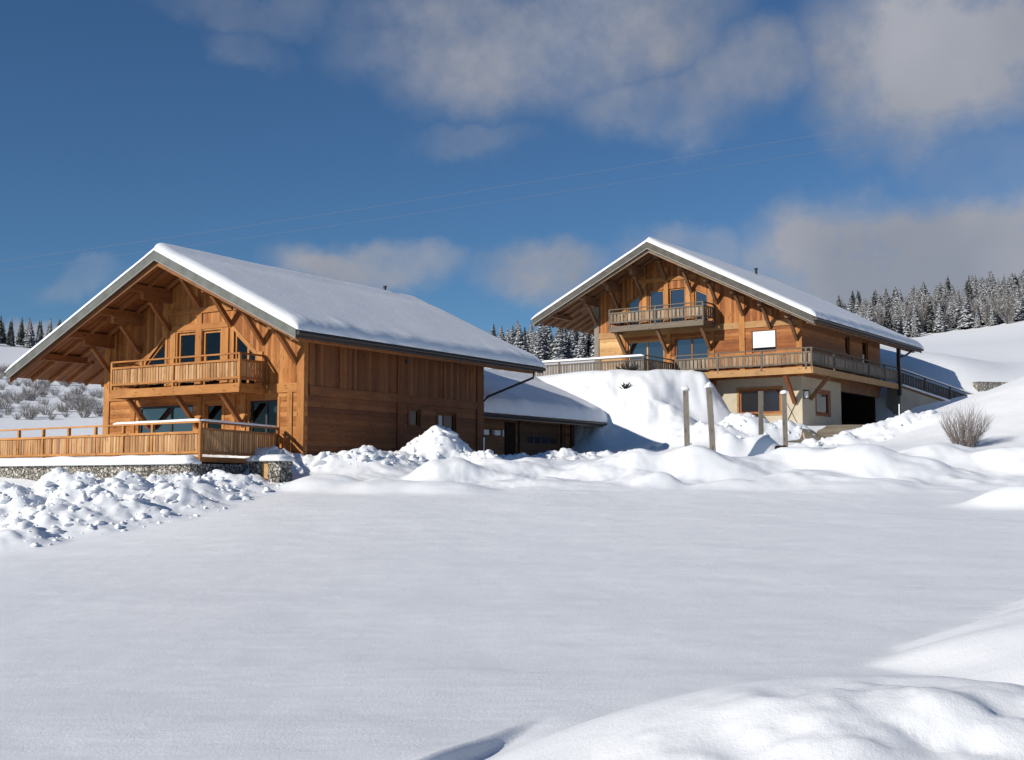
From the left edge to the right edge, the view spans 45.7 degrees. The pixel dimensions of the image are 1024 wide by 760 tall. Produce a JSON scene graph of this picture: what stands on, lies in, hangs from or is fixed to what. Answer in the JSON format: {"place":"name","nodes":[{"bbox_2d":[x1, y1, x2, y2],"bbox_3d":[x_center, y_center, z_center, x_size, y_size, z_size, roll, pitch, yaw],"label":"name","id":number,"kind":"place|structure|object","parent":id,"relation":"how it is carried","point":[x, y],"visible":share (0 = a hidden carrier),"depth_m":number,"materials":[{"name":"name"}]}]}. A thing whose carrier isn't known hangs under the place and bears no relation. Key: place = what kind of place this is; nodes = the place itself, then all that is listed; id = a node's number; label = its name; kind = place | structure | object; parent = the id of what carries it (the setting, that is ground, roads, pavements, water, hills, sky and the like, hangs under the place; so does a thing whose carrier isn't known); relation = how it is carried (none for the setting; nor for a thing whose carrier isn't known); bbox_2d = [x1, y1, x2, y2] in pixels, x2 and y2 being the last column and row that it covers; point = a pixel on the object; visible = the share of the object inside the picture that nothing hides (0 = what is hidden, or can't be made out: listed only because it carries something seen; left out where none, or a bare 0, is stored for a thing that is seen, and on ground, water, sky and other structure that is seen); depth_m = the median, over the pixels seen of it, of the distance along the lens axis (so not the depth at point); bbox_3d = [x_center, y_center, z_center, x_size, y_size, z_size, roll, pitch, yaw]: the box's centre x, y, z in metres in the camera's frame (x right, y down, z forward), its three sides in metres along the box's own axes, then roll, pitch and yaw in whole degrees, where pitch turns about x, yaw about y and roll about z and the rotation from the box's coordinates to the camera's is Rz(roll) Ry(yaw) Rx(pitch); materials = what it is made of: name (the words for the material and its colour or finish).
{"place":"outdoors","nodes":[
{"label":"outdoors","id":0,"kind":"place"},
{"bbox_2d":[0,297,1023,759],"bbox_3d":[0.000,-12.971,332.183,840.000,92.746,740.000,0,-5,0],"label":"snow field","id":1,"kind":"structure","parent":0,"point":[626,593],"depth_m":18.11,"materials":[{"name":"snow"}]},
{"bbox_2d":[0,317,5,343],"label":"conifer","id":2,"kind":"object","parent":1,"relation":"on","point":[2,338],"visible":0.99,"depth_m":205.75,"materials":[{"name":"plant"}]},
{"bbox_2d":[6,321,14,344],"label":"conifer","id":3,"kind":"object","parent":1,"relation":"on","point":[9,334],"visible":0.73,"depth_m":199.72,"materials":[{"name":"plant"}]},
{"bbox_2d":[16,317,24,344],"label":"conifer","id":4,"kind":"object","parent":1,"relation":"on","point":[21,336],"visible":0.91,"depth_m":204.37,"materials":[{"name":"plant"}]},
{"bbox_2d":[17,402,40,417],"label":"shrub","id":5,"kind":"object","parent":1,"relation":"on","point":[25,406],"visible":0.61,"depth_m":87.20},
{"bbox_2d":[23,321,36,347],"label":"conifer","id":6,"kind":"object","parent":1,"relation":"on","point":[29,340],"visible":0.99,"depth_m":192.90,"materials":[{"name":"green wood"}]},
{"bbox_2d":[18,405,41,419],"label":"shrub","id":7,"kind":"object","parent":1,"relation":"on","point":[38,410],"visible":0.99,"depth_m":85.78,"materials":[{"name":"plant"}]},
{"bbox_2d":[22,389,40,400],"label":"shrub","id":8,"kind":"object","parent":1,"relation":"on","point":[32,395],"visible":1,"depth_m":104.35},
{"bbox_2d":[32,383,52,396],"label":"shrub","id":9,"kind":"object","parent":1,"relation":"on","point":[44,393],"visible":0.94,"depth_m":109.26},
{"bbox_2d":[36,398,58,414],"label":"shrub","id":10,"kind":"object","parent":1,"relation":"on","point":[42,411],"visible":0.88,"depth_m":90.15,"materials":[{"name":"plant"}]},
{"bbox_2d":[55,401,72,411],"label":"shrub","id":11,"kind":"object","parent":1,"relation":"on","point":[66,408],"visible":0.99,"depth_m":92.72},
{"bbox_2d":[55,390,72,401],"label":"shrub","id":12,"kind":"object","parent":1,"relation":"on","point":[62,399],"visible":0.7,"depth_m":102.34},
{"bbox_2d":[71,397,92,411],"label":"shrub","id":13,"kind":"object","parent":1,"relation":"on","point":[80,403],"visible":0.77,"depth_m":93.49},
{"bbox_2d":[75,401,94,417],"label":"shrub","id":14,"kind":"object","parent":1,"relation":"on","point":[86,414],"visible":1,"depth_m":87.15,"materials":[{"name":"plant"}]},
{"bbox_2d":[87,403,102,415],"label":"shrub","id":15,"kind":"object","parent":1,"relation":"on","point":[98,411],"visible":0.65,"depth_m":88.55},
{"bbox_2d":[0,463,247,480],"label":"gabion wall","id":16,"kind":"structure","parent":1,"relation":"on","point":[35,473],"depth_m":42.08,"materials":[{"name":"stone"}]},
{"bbox_2d":[0,455,201,465],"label":"snow","id":17,"kind":"structure","parent":16,"relation":"on","point":[124,460],"depth_m":42.18,"materials":[{"name":"snow"}]},
{"bbox_2d":[0,421,278,462],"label":"terrace","id":18,"kind":"structure","parent":1,"relation":"on","point":[207,441],"depth_m":42.60,"materials":[{"name":"wood"}]},
{"bbox_2d":[113,418,278,427],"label":"rail snow","id":19,"kind":"structure","parent":18,"relation":"on","point":[175,420],"depth_m":41.53,"materials":[{"name":"snow"}]},
{"bbox_2d":[245,454,294,482],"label":"gabion pillar","id":20,"kind":"structure","parent":1,"relation":"on","point":[274,468],"depth_m":40.86,"materials":[{"name":"stone"}]},
{"bbox_2d":[278,434,283,448],"bbox_3d":[-8.799,2.491,45.019,0.500,0.980,0.480,-3,-6,32],"label":"wooden post","id":21,"kind":"object","parent":1,"relation":"on","point":[280,438],"visible":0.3,"depth_m":45.12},
{"bbox_2d":[6,251,606,456],"bbox_3d":[-7.015,-0.011,57.998,16.243,9.153,27.258,-3,-6,32],"label":"chalet","id":22,"kind":"object","parent":1,"relation":"on","point":[154,336],"visible":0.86,"depth_m":48.49,"materials":[{"name":"brown wood"}]},
{"bbox_2d":[143,331,167,387],"bbox_3d":[-14.485,-0.715,49.547,1.360,2.544,0.168,-3,-6,32],"label":"window","id":23,"kind":"structure","parent":22,"relation":"in","point":[161,352],"depth_m":49.50,"materials":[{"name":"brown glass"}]},
{"bbox_2d":[139,405,192,454],"bbox_3d":[-13.920,2.102,49.003,3.160,2.126,0.086,-3,-6,32],"label":"window","id":24,"kind":"structure","parent":22,"relation":"in","point":[153,413],"depth_m":49.07,"materials":[{"name":"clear glass"}]},
{"bbox_2d":[175,330,195,385],"bbox_3d":[-12.978,-0.771,48.599,1.245,2.499,0.168,-3,-6,32],"label":"balcony door","id":25,"kind":"structure","parent":22,"relation":"in","point":[187,341],"depth_m":48.73,"materials":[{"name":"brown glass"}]},
{"bbox_2d":[201,327,222,384],"bbox_3d":[-11.795,-0.832,47.856,1.245,2.499,0.168,-3,-6,32],"label":"balcony door","id":26,"kind":"structure","parent":22,"relation":"in","point":[213,339],"depth_m":47.95,"materials":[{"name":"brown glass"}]},
{"bbox_2d":[202,400,223,428],"bbox_3d":[-11.645,1.980,47.527,1.178,2.355,0.168,-3,-6,32],"label":"door","id":27,"kind":"structure","parent":22,"relation":"in","point":[215,411],"depth_m":47.65,"materials":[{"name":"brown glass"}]},
{"bbox_2d":[231,325,257,384],"bbox_3d":[-10.269,-0.929,46.905,1.407,2.537,0.168,-3,-6,32],"label":"window","id":28,"kind":"structure","parent":22,"relation":"in","point":[241,344],"depth_m":47.06,"materials":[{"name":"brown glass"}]},
{"bbox_2d":[247,396,279,437],"bbox_3d":[-9.397,1.850,46.121,1.666,2.384,0.168,-3,-6,32],"label":"door","id":29,"kind":"structure","parent":22,"relation":"in","point":[267,411],"depth_m":46.22,"materials":[{"name":"clear glass"}]},
{"bbox_2d":[4,243,546,372],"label":"roof snow","id":30,"kind":"structure","parent":22,"relation":"on","point":[304,301],"depth_m":48.97,"materials":[{"name":"snow"}]},
{"bbox_2d":[408,406,421,429],"bbox_3d":[-4.124,1.580,50.894,0.168,0.967,0.977,-3,-6,32],"label":"window","id":31,"kind":"structure","parent":22,"relation":"in","point":[413,411],"depth_m":50.96,"materials":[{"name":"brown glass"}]},
{"bbox_2d":[436,410,457,435],"bbox_3d":[-2.877,2.530,52.803,0.168,2.413,1.561,-3,-6,32],"label":"door","id":32,"kind":"structure","parent":22,"relation":"in","point":[445,418],"depth_m":53.05,"materials":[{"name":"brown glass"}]},
{"bbox_2d":[484,368,607,422],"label":"roof snow","id":33,"kind":"structure","parent":22,"relation":"on","point":[536,397],"depth_m":62.25,"materials":[{"name":"snow"}]},
{"bbox_2d":[0,410,951,546],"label":"snow chunks","id":34,"kind":"object","parent":1,"relation":"on","point":[30,512],"visible":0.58,"depth_m":35.84,"materials":[{"name":"snow"}]},
{"bbox_2d":[509,327,514,344],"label":"conifer","id":35,"kind":"object","parent":1,"relation":"on","point":[511,336],"visible":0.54,"depth_m":186.14,"materials":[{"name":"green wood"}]},
{"bbox_2d":[513,323,524,349],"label":"conifer","id":36,"kind":"object","parent":1,"relation":"on","point":[518,340],"visible":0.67,"depth_m":168.40,"materials":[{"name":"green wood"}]},
{"bbox_2d":[521,330,529,351],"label":"conifer","id":37,"kind":"object","parent":1,"relation":"on","point":[525,345],"visible":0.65,"depth_m":168.52,"materials":[{"name":"green wood"}]},
{"bbox_2d":[532,332,545,358],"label":"conifer","id":38,"kind":"object","parent":1,"relation":"on","point":[534,350],"visible":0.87,"depth_m":165.41,"materials":[{"name":"white wood"}]},
{"bbox_2d":[531,324,548,360],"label":"conifer","id":39,"kind":"object","parent":1,"relation":"on","point":[539,328],"visible":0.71,"depth_m":165.68,"materials":[{"name":"white wood"}]},
{"bbox_2d":[541,326,553,360],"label":"conifer","id":40,"kind":"object","parent":1,"relation":"on","point":[549,339],"visible":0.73,"depth_m":166.22,"materials":[{"name":"green wood"}]},
{"bbox_2d":[549,327,568,359],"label":"conifer","id":41,"kind":"object","parent":1,"relation":"on","point":[558,349],"visible":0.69,"depth_m":163.43,"materials":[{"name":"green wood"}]},
{"bbox_2d":[565,330,578,358],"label":"conifer","id":42,"kind":"object","parent":1,"relation":"on","point":[572,347],"visible":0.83,"depth_m":164.38,"materials":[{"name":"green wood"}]},
{"bbox_2d":[575,332,588,357],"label":"conifer","id":43,"kind":"object","parent":1,"relation":"on","point":[581,350],"visible":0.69,"depth_m":163.64,"materials":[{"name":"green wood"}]},
{"bbox_2d":[492,355,673,375],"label":"terrace","id":44,"kind":"structure","parent":1,"relation":"on","point":[648,364],"depth_m":72.10,"materials":[{"name":"wood"}]},
{"bbox_2d":[542,354,643,362],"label":"rail snow","id":45,"kind":"structure","parent":44,"relation":"on","point":[604,357],"depth_m":72.19,"materials":[{"name":"snow"}]},
{"bbox_2d":[585,333,591,357],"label":"conifer","id":46,"kind":"object","parent":1,"relation":"on","point":[588,341],"visible":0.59,"depth_m":165.31,"materials":[{"name":"plant"}]},
{"bbox_2d":[589,337,593,357],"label":"conifer","id":47,"kind":"object","parent":1,"relation":"on","point":[591,353],"visible":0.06,"depth_m":162.19,"materials":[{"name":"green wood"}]},
{"bbox_2d":[615,361,639,370],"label":"dwarf pine","id":48,"kind":"object","parent":1,"relation":"on","point":[632,368],"visible":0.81,"depth_m":69.75,"materials":[{"name":"plant"}]},
{"bbox_2d":[681,386,689,446],"bbox_3d":[6.867,1.903,48.025,0.345,3.391,0.352,0,-5,0],"label":"wooden pole","id":49,"kind":"object","parent":1,"relation":"on","point":[685,389],"visible":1,"depth_m":47.97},
{"bbox_2d":[704,382,715,450],"bbox_3d":[7.675,1.808,47.023,0.458,3.484,0.331,0,-5,0],"label":"wooden pole","id":50,"kind":"object","parent":1,"relation":"on","point":[708,386],"visible":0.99,"depth_m":46.96,"materials":[{"name":"wood"}]},
{"bbox_2d":[532,242,970,425],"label":"chalet","id":51,"kind":"object","parent":1,"relation":"on","point":[738,345],"visible":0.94,"depth_m":74.19,"materials":[{"name":"brown wood"}]},
{"bbox_2d":[628,295,639,324],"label":"window","id":52,"kind":"structure","parent":51,"relation":"in","point":[635,302],"depth_m":77.07,"materials":[{"name":"blue glass"}]},
{"bbox_2d":[629,340,663,370],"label":"window","id":53,"kind":"structure","parent":51,"relation":"in","point":[653,347],"depth_m":76.34,"materials":[{"name":"blue glass"}]},
{"bbox_2d":[649,290,663,322],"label":"balcony door","id":54,"kind":"structure","parent":51,"relation":"in","point":[656,297],"depth_m":76.21,"materials":[{"name":"blue glass"}]},
{"bbox_2d":[669,288,684,321],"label":"balcony door","id":55,"kind":"structure","parent":51,"relation":"in","point":[677,295],"depth_m":75.37,"materials":[{"name":"blue glass"}]},
{"bbox_2d":[675,337,708,371],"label":"window","id":56,"kind":"structure","parent":51,"relation":"in","point":[693,345],"depth_m":74.55,"materials":[{"name":"blue glass"}]},
{"bbox_2d":[694,289,707,319],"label":"window","id":57,"kind":"structure","parent":51,"relation":"in","point":[699,296],"depth_m":74.46,"materials":[{"name":"blue glass"}]},
{"bbox_2d":[531,237,923,348],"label":"roof snow","id":58,"kind":"structure","parent":51,"relation":"on","point":[800,300],"depth_m":74.44,"materials":[{"name":"snow"}]},
{"bbox_2d":[737,386,782,415],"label":"window","id":59,"kind":"structure","parent":51,"relation":"in","point":[747,400],"depth_m":71.69,"materials":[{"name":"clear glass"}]},
{"bbox_2d":[752,330,776,352],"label":"window","id":60,"kind":"structure","parent":51,"relation":"in","point":[761,340],"depth_m":71.77,"materials":[{"name":"white glass"}]},
{"bbox_2d":[815,390,830,416],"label":"window","id":61,"kind":"structure","parent":51,"relation":"in","point":[822,399],"depth_m":73.09,"materials":[{"name":"grey glass"}]},
{"bbox_2d":[862,341,867,362],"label":"door","id":62,"kind":"structure","parent":51,"relation":"in","point":[864,346],"depth_m":79.83,"materials":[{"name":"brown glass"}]},
{"bbox_2d":[901,368,972,400],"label":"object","id":63,"kind":"structure","parent":51,"relation":"on","point":[919,390],"depth_m":81.80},
{"bbox_2d":[758,391,763,434],"bbox_3d":[10.864,2.011,53.014,0.220,3.055,0.171,0,-5,0],"label":"wooden pole","id":64,"kind":"object","parent":1,"relation":"on","point":[760,415],"visible":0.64,"depth_m":52.98,"materials":[{"name":"wood"}]},
{"bbox_2d":[780,390,787,446],"bbox_3d":[11.896,1.970,53.028,0.300,3.056,0.298,2,-5,-19],"label":"wooden pole","id":65,"kind":"object","parent":1,"relation":"on","point":[784,417],"visible":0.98,"depth_m":52.97,"materials":[{"name":"wood"}]},
{"bbox_2d":[853,296,860,314],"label":"conifer","id":66,"kind":"object","parent":1,"relation":"on","point":[857,306],"visible":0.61,"depth_m":266.24,"materials":[{"name":"white wood"}]},
{"bbox_2d":[865,308,874,321],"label":"conifer","id":67,"kind":"object","parent":1,"relation":"on","point":[869,316],"visible":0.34,"depth_m":211.23,"materials":[{"name":"white wood"}]},
{"bbox_2d":[860,306,900,326],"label":"leafless tree","id":68,"kind":"object","parent":1,"relation":"on","point":[882,318],"visible":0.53,"depth_m":217.22,"materials":[{"name":"plant"}]},
{"bbox_2d":[883,305,893,329],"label":"conifer","id":69,"kind":"object","parent":1,"relation":"on","point":[888,324],"visible":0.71,"depth_m":213.25,"materials":[{"name":"plant"}]},
{"bbox_2d":[891,289,898,312],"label":"conifer","id":70,"kind":"object","parent":1,"relation":"on","point":[895,299],"visible":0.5,"depth_m":275.49,"materials":[{"name":"white wood"}]},
{"bbox_2d":[892,304,901,333],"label":"conifer","id":71,"kind":"object","parent":1,"relation":"on","point":[897,326],"visible":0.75,"depth_m":219.06,"materials":[{"name":"white wood"}]},
{"bbox_2d":[885,299,918,324],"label":"leafless tree","id":72,"kind":"object","parent":1,"relation":"on","point":[909,306],"visible":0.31,"depth_m":224.96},
{"bbox_2d":[899,308,910,336],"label":"conifer","id":73,"kind":"object","parent":1,"relation":"on","point":[906,329],"visible":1,"depth_m":214.75,"materials":[{"name":"white wood"}]},
{"bbox_2d":[909,319,920,337],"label":"conifer","id":74,"kind":"object","parent":1,"relation":"on","point":[915,331],"visible":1,"depth_m":212.43,"materials":[{"name":"white wood"}]},
{"bbox_2d":[909,301,922,332],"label":"conifer","id":75,"kind":"object","parent":1,"relation":"on","point":[914,315],"visible":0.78,"depth_m":220.97,"materials":[{"name":"white wood"}]},
{"bbox_2d":[907,295,927,327],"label":"leafless tree","id":76,"kind":"object","parent":1,"relation":"on","point":[923,318],"visible":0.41,"depth_m":230.09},
{"bbox_2d":[906,294,928,321],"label":"leafless tree","id":77,"kind":"object","parent":1,"relation":"on","point":[909,299],"visible":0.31,"depth_m":236.82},
{"bbox_2d":[918,281,931,301],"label":"conifer","id":78,"kind":"object","parent":1,"relation":"on","point":[923,285],"visible":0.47,"depth_m":307.15,"materials":[{"name":"white wood"}]},
{"bbox_2d":[921,298,934,332],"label":"conifer","id":79,"kind":"object","parent":1,"relation":"on","point":[928,323],"visible":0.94,"depth_m":218.24,"materials":[{"name":"plant"}]},
{"bbox_2d":[931,302,947,332],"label":"conifer","id":80,"kind":"object","parent":1,"relation":"on","point":[939,322],"visible":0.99,"depth_m":215.71,"materials":[{"name":"white wood"}]},
{"bbox_2d":[945,300,956,327],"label":"conifer","id":81,"kind":"object","parent":1,"relation":"on","point":[950,308],"visible":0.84,"depth_m":221.69,"materials":[{"name":"white wood"}]},
{"bbox_2d":[943,311,958,328],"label":"leafless tree","id":82,"kind":"object","parent":1,"relation":"on","point":[949,326],"visible":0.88,"depth_m":219.53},
{"bbox_2d":[953,292,960,322],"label":"conifer","id":83,"kind":"object","parent":1,"relation":"on","point":[957,308],"visible":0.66,"depth_m":224.21,"materials":[{"name":"white wood"}]},
{"bbox_2d":[949,288,978,309],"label":"leafless tree","id":84,"kind":"object","parent":1,"relation":"on","point":[955,296],"visible":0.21,"depth_m":232.00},
{"bbox_2d":[954,293,974,329],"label":"conifer","id":85,"kind":"object","parent":1,"relation":"on","point":[966,320],"visible":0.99,"depth_m":214.13,"materials":[{"name":"white wood"}]},
{"bbox_2d":[937,399,992,446],"bbox_3d":[18.744,1.829,49.963,2.247,2.106,2.403,0,-5,0],"label":"bush","id":86,"kind":"object","parent":1,"relation":"on","point":[964,437],"visible":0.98,"depth_m":49.85,"materials":[{"name":"plant"}]},
{"bbox_2d":[967,283,974,308],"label":"conifer","id":87,"kind":"object","parent":1,"relation":"on","point":[969,292],"visible":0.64,"depth_m":251.82,"materials":[{"name":"plant"}]},
{"bbox_2d":[973,309,981,327],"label":"conifer","id":88,"kind":"object","parent":1,"relation":"on","point":[977,321],"visible":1,"depth_m":212.14,"materials":[{"name":"white wood"}]},
{"bbox_2d":[974,291,987,324],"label":"conifer","id":89,"kind":"object","parent":1,"relation":"on","point":[978,308],"visible":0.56,"depth_m":216.35,"materials":[{"name":"plant"}]},
{"bbox_2d":[977,276,984,293],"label":"conifer","id":90,"kind":"object","parent":1,"relation":"on","point":[981,283],"visible":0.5,"depth_m":283.12,"materials":[{"name":"white wood"}]},
{"bbox_2d":[975,299,992,325],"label":"leafless tree","id":91,"kind":"object","parent":1,"relation":"on","point":[985,321],"visible":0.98,"depth_m":212.19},
{"bbox_2d":[983,278,990,296],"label":"conifer","id":92,"kind":"object","parent":1,"relation":"on","point":[985,285],"visible":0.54,"depth_m":262.67,"materials":[{"name":"grey wood"}]},
{"bbox_2d":[972,382,1007,391],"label":"stone wall","id":93,"kind":"structure","parent":1,"relation":"on","point":[981,386],"depth_m":83.73,"materials":[{"name":"stone"}]},
{"bbox_2d":[987,302,996,325],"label":"conifer","id":94,"kind":"object","parent":1,"relation":"on","point":[992,321],"visible":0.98,"depth_m":211.11,"materials":[{"name":"white wood"}]},
{"bbox_2d":[976,291,1017,324],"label":"leafless tree","id":95,"kind":"object","parent":1,"relation":"on","point":[994,306],"visible":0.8,"depth_m":212.88,"materials":[{"name":"plant"}]},
{"bbox_2d":[993,282,1002,297],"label":"conifer","id":96,"kind":"object","parent":1,"relation":"on","point":[998,287],"visible":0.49,"depth_m":259.42,"materials":[{"name":"grey wood"}]},
{"bbox_2d":[984,282,1013,310],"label":"leafless tree","id":97,"kind":"object","parent":1,"relation":"on","point":[992,297],"visible":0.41,"depth_m":226.62,"materials":[{"name":"plant"}]},
{"bbox_2d":[995,299,1008,322],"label":"conifer","id":98,"kind":"object","parent":1,"relation":"on","point":[1001,320],"visible":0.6,"depth_m":213.15,"materials":[{"name":"plant"}]},
{"bbox_2d":[991,293,1022,323],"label":"leafless tree","id":99,"kind":"object","parent":1,"relation":"on","point":[1011,315],"visible":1,"depth_m":209.52,"materials":[{"name":"plant"}]},
{"bbox_2d":[1009,273,1018,290],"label":"conifer","id":100,"kind":"object","parent":1,"relation":"on","point":[1013,283],"visible":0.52,"depth_m":270.76,"materials":[{"name":"white wood"}]},
{"bbox_2d":[1008,285,1023,320],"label":"conifer","id":101,"kind":"object","parent":1,"relation":"on","point":[1020,316],"visible":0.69,"depth_m":211.88,"materials":[{"name":"white wood"}]},
{"bbox_2d":[0,0,1023,339],"label":"sky","id":102,"kind":"structure","parent":0,"point":[122,122],"materials":[{"name":"blue"}]},
{"bbox_2d":[6,99,1019,260],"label":"overhead cable","id":103,"kind":"object","parent":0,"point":[509,185],"visible":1,"depth_m":122.00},
{"bbox_2d":[5,117,1023,270],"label":"overhead cable","id":104,"kind":"object","parent":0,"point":[530,196],"visible":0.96,"depth_m":123.96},
{"bbox_2d":[788,425,862,441],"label":"driveway","id":105,"kind":"structure","parent":0,"point":[828,431],"depth_m":64.61,"materials":[{"name":"concrete"}]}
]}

